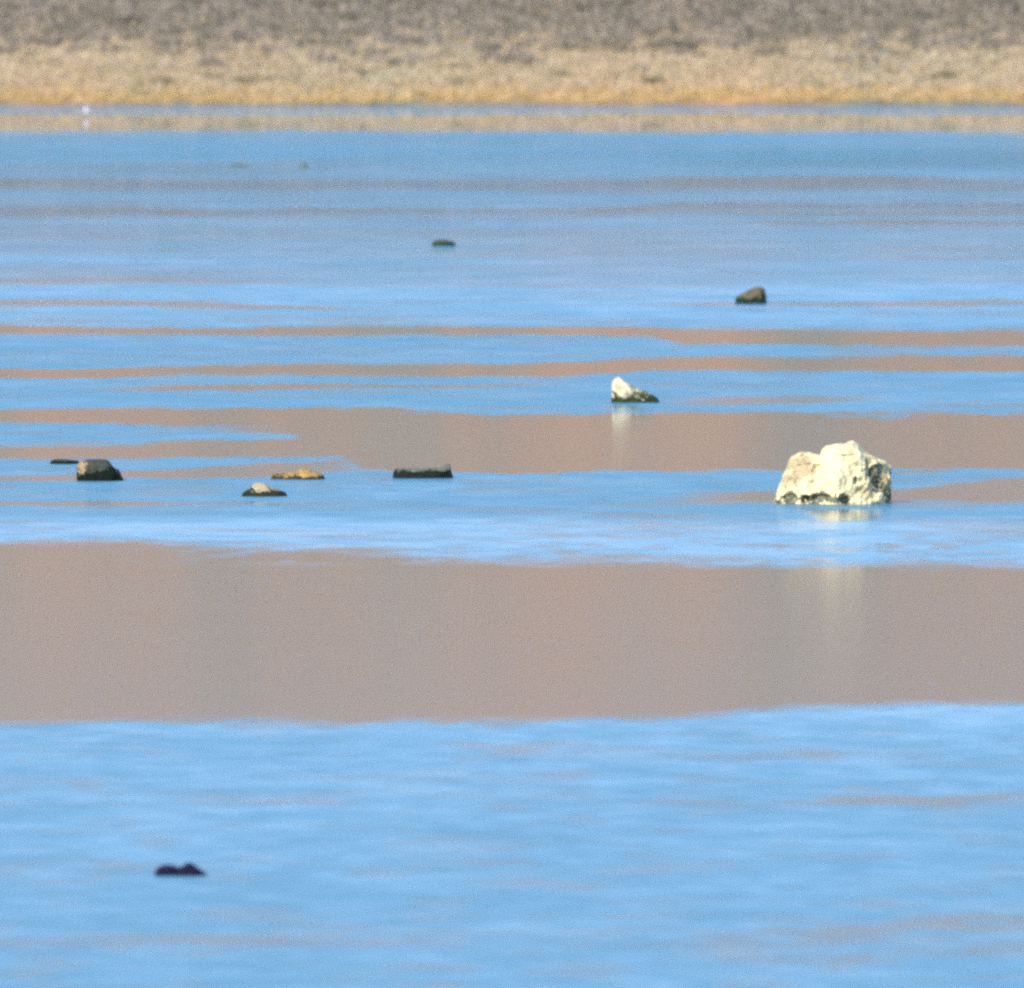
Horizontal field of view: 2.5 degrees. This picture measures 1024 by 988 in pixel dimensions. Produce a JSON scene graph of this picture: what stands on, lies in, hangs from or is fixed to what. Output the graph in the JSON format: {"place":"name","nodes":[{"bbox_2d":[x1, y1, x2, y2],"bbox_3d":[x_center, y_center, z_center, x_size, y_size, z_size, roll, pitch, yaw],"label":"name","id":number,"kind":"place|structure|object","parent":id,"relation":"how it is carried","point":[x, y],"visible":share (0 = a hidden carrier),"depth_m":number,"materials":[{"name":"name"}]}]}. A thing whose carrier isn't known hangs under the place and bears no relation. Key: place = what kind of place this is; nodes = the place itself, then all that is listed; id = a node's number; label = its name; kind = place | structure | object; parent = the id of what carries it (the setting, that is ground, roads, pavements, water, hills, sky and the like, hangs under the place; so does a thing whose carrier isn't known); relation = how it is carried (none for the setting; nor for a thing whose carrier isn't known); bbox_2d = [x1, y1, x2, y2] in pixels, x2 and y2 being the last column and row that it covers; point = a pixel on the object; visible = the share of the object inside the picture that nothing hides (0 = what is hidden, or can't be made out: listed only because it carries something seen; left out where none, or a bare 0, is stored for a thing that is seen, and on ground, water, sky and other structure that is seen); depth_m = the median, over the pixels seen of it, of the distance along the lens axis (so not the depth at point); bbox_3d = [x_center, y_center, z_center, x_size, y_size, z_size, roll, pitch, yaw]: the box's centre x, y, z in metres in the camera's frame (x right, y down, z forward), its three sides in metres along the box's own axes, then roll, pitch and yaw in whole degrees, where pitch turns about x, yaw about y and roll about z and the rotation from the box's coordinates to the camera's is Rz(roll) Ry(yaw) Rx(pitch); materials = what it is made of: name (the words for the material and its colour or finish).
{"place":"outdoors","nodes":[
{"label":"outdoors","id":0,"kind":"place"},
{"bbox_2d":[229,164,249,166],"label":"rock","id":1,"kind":"object","parent":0,"point":[237,165],"visible":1,"depth_m":547.04,"materials":[{"name":"blue stone"}]},
{"bbox_2d":[0,105,1023,987],"bbox_3d":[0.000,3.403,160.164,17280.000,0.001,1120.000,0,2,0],"label":"lake water","id":2,"kind":"structure","parent":0,"point":[570,675],"depth_m":256.53,"materials":[{"name":"blue liquid"}]},
{"bbox_2d":[50,459,78,463],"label":"rock","id":3,"kind":"object","parent":2,"relation":"in","point":[60,461],"visible":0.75,"depth_m":291.76,"materials":[{"name":"grey stone"}]},
{"bbox_2d":[77,459,123,480],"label":"rock","id":4,"kind":"object","parent":2,"relation":"in","point":[96,470],"visible":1,"depth_m":284.28,"materials":[{"name":"grey stone"}]},
{"bbox_2d":[154,862,206,875],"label":"rock","id":5,"kind":"object","parent":2,"relation":"in","point":[189,869],"visible":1,"depth_m":177.24,"materials":[{"name":"purple stone"}]},
{"bbox_2d":[242,482,286,495],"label":"rock","id":6,"kind":"object","parent":2,"relation":"in","point":[259,489],"visible":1,"depth_m":277.66,"materials":[{"name":"stone"}]},
{"bbox_2d":[271,468,324,478],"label":"rock","id":7,"kind":"object","parent":2,"relation":"in","point":[303,473],"visible":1,"depth_m":284.87,"materials":[{"name":"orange stone"}]},
{"bbox_2d":[393,463,452,477],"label":"rock","id":8,"kind":"object","parent":2,"relation":"in","point":[444,471],"visible":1,"depth_m":285.44,"materials":[{"name":"stone"}]},
{"bbox_2d":[432,240,454,245],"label":"rock","id":9,"kind":"object","parent":2,"relation":"in","point":[442,243],"visible":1,"depth_m":443.13,"materials":[{"name":"green stone"}]},
{"bbox_2d":[611,377,658,402],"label":"rock","id":10,"kind":"object","parent":2,"relation":"in","point":[623,391],"visible":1,"depth_m":322.86,"materials":[{"name":"white stone"}]},
{"bbox_2d":[735,287,766,302],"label":"rock","id":11,"kind":"object","parent":2,"relation":"in","point":[755,295],"visible":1,"depth_m":390.39,"materials":[{"name":"brown stone"}]},
{"bbox_2d":[774,440,890,503],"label":"boulder","id":12,"kind":"object","parent":2,"relation":"in","point":[850,472],"visible":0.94,"depth_m":274.61,"materials":[{"name":"beige stone"}]},
{"bbox_2d":[0,0,1023,105],"bbox_3d":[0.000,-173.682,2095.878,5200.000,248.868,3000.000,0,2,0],"label":"hillside","id":13,"kind":"structure","parent":0,"point":[749,101],"depth_m":670.15,"materials":[{"name":"plant"}]},
{"bbox_2d":[150,75,175,84],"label":"shrub","id":14,"kind":"object","parent":13,"relation":"on","point":[166,80],"visible":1,"depth_m":674.82,"materials":[{"name":"beige plant"}]},
{"bbox_2d":[229,75,255,83],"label":"shrub","id":15,"kind":"object","parent":13,"relation":"on","point":[245,79],"visible":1,"depth_m":675.09,"materials":[{"name":"beige plant"}]},
{"bbox_2d":[450,75,471,85],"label":"shrub","id":16,"kind":"object","parent":13,"relation":"on","point":[454,80],"visible":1,"depth_m":673.44,"materials":[{"name":"beige plant"}]},
{"bbox_2d":[0,67,1023,104],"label":"golden sedge","id":17,"kind":"object","parent":13,"relation":"on","point":[680,94],"visible":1,"depth_m":669.04,"materials":[{"name":"yellow plant"}]},
{"bbox_2d":[0,0,1023,79],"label":"sage scrub","id":18,"kind":"object","parent":13,"relation":"on","point":[475,15],"visible":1,"depth_m":699.32,"materials":[{"name":"grey plant"}]},
{"bbox_2d":[545,70,569,77],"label":"shrub","id":19,"kind":"object","parent":13,"relation":"on","point":[564,73],"visible":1,"depth_m":676.48,"materials":[{"name":"beige plant"}]},
{"bbox_2d":[640,76,664,84],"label":"shrub","id":20,"kind":"object","parent":13,"relation":"on","point":[651,80],"visible":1,"depth_m":674.07,"materials":[{"name":"beige plant"}]},
{"bbox_2d":[800,81,823,87],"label":"shrub","id":21,"kind":"object","parent":13,"relation":"on","point":[817,83],"visible":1,"depth_m":672.42,"materials":[{"name":"beige plant"}]},
{"bbox_2d":[849,81,876,90],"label":"shrub","id":22,"kind":"object","parent":13,"relation":"on","point":[864,83],"visible":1,"depth_m":671.07,"materials":[{"name":"beige plant"}]},
{"bbox_2d":[930,69,959,79],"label":"shrub","id":23,"kind":"object","parent":13,"relation":"on","point":[936,74],"visible":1,"depth_m":677.87,"materials":[{"name":"beige plant"}]}
]}

